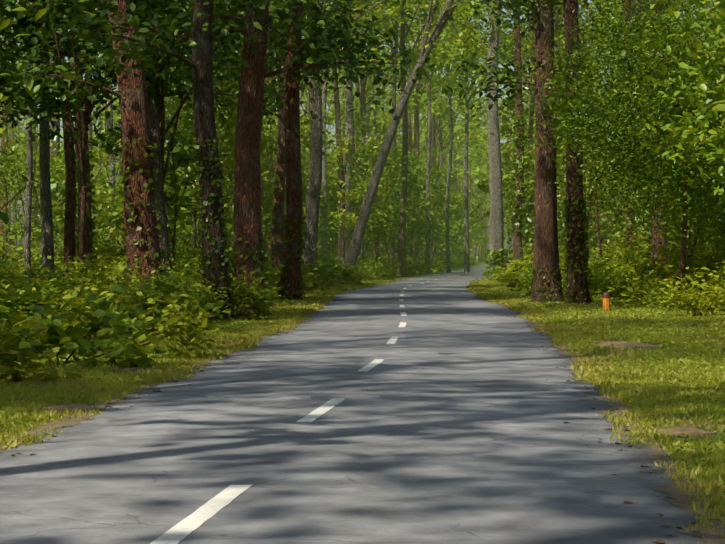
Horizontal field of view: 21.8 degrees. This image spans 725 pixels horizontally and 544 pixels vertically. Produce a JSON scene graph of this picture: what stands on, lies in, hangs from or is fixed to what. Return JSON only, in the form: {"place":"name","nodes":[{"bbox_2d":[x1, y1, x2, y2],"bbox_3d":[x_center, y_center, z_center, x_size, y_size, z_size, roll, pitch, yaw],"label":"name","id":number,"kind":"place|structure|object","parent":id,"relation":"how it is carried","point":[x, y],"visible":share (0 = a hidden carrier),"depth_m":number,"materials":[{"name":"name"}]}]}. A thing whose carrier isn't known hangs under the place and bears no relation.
{"place":"outdoors","nodes":[
{"label":"outdoors","id":0,"kind":"place"},
{"bbox_2d":[0,261,703,543],"bbox_3d":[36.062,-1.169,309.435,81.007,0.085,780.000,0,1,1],"label":"road","id":1,"kind":"structure","parent":0,"point":[446,418],"depth_m":15.46,"materials":[{"name":"grey asphalt"}]},
{"bbox_2d":[150,270,475,543],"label":"lane markings","id":2,"kind":"object","parent":1,"relation":"on","point":[186,526],"visible":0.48,"depth_m":12.12,"materials":[{"name":"paint"}]},
{"bbox_2d":[0,294,706,542],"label":"fallen leaves","id":3,"kind":"object","parent":1,"relation":"on","point":[660,540],"visible":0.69,"depth_m":16.51,"materials":[{"name":"brown plant"}]},
{"bbox_2d":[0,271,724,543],"bbox_3d":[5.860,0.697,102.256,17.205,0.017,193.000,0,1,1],"label":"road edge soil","id":4,"kind":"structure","parent":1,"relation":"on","point":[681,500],"depth_m":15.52,"materials":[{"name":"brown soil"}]},
{"bbox_2d":[0,0,717,255],"label":"sky","id":5,"kind":"structure","parent":0,"point":[332,133],"materials":[{"name":"white"}]},
{"bbox_2d":[0,256,724,503],"bbox_3d":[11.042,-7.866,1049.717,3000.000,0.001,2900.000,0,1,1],"label":"ground","id":6,"kind":"structure","parent":0,"point":[476,264],"depth_m":35.32,"materials":[{"name":"green plant"}]},
{"bbox_2d":[42,403,90,414],"bbox_3d":[-3.054,1.466,20.213,1.175,0.001,3.040,0,1,-9],"label":"bare earth patch","id":7,"kind":"object","parent":6,"relation":"on","point":[62,406],"visible":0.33,"depth_m":20.36,"materials":[{"name":"soil"}]},
{"bbox_2d":[113,367,158,374],"bbox_3d":[-3.085,1.408,26.594,1.496,0.001,4.263,0,1,-11],"label":"bare earth patch","id":8,"kind":"object","parent":6,"relation":"on","point":[132,369],"visible":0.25,"depth_m":27.11,"materials":[{"name":"soil"}]},
{"bbox_2d":[74,48,602,320],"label":"ivy","id":9,"kind":"object","parent":6,"relation":"on","point":[230,257],"visible":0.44,"depth_m":60.64,"materials":[{"name":"green plant"}]},
{"bbox_2d":[0,0,724,366],"bbox_3d":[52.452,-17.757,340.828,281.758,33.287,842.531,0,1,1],"label":"tree","id":10,"kind":"object","parent":6,"relation":"on","point":[139,112],"depth_m":77.67,"materials":[{"name":"green plant"}]},
{"bbox_2d":[0,0,713,130],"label":"tree leaves","id":11,"kind":"object","parent":10,"relation":"on","point":[344,40],"visible":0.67,"depth_m":48.48,"materials":[{"name":"green plant"}]},
{"bbox_2d":[0,2,723,217],"bbox_3d":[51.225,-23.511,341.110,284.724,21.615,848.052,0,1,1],"label":"tree leaves","id":12,"kind":"object","parent":10,"relation":"on","point":[480,168],"depth_m":343.09,"materials":[{"name":"green plant"}]},
{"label":"side branch foliage","id":13,"kind":"object","parent":10,"relation":"on","visible":0},
{"bbox_2d":[0,0,300,157],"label":"tree leaves","id":14,"kind":"object","parent":13,"relation":"on","point":[26,24],"visible":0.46,"depth_m":60.82,"materials":[{"name":"green plant"}]},
{"bbox_2d":[0,0,724,276],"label":"background foliage","id":15,"kind":"object","parent":6,"relation":"on","point":[639,93],"visible":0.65,"depth_m":70.88,"materials":[{"name":"green plant"}]},
{"bbox_2d":[0,225,724,384],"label":"shrub foliage","id":16,"kind":"object","parent":6,"relation":"on","point":[47,317],"visible":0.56,"depth_m":46.10,"materials":[{"name":"green plant"}]},
{"bbox_2d":[0,279,724,543],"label":"grass verge blades","id":17,"kind":"object","parent":6,"relation":"on","point":[702,414],"visible":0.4,"depth_m":25.73,"materials":[{"name":"green plant"}]},
{"bbox_2d":[0,288,724,492],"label":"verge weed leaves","id":18,"kind":"object","parent":6,"relation":"on","point":[636,391],"visible":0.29,"depth_m":31.35,"materials":[{"name":"green plant"}]},
{"bbox_2d":[37,257,719,341],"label":"tall grass clumps","id":19,"kind":"object","parent":6,"relation":"on","point":[375,267],"visible":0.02,"depth_m":44.17,"materials":[{"name":"green plant"}]},
{"bbox_2d":[603,292,609,310],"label":"roadside marker post","id":20,"kind":"object","parent":6,"relation":"on","point":[606,300],"visible":0.77,"depth_m":54.19,"materials":[{"name":"paint"}]},
{"bbox_2d":[594,340,661,349],"bbox_3d":[4.694,1.333,34.871,2.194,0.001,7.936,0,1,-10],"label":"bare earth patch","id":21,"kind":"object","parent":6,"relation":"on","point":[630,345],"visible":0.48,"depth_m":34.29,"materials":[{"name":"soil"}]},
{"bbox_2d":[654,425,717,441],"bbox_3d":[2.944,1.492,17.346,1.090,0.001,2.878,0,1,1],"label":"bare earth patch","id":22,"kind":"object","parent":6,"relation":"on","point":[692,430],"visible":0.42,"depth_m":17.59,"materials":[{"name":"soil"}]}
]}

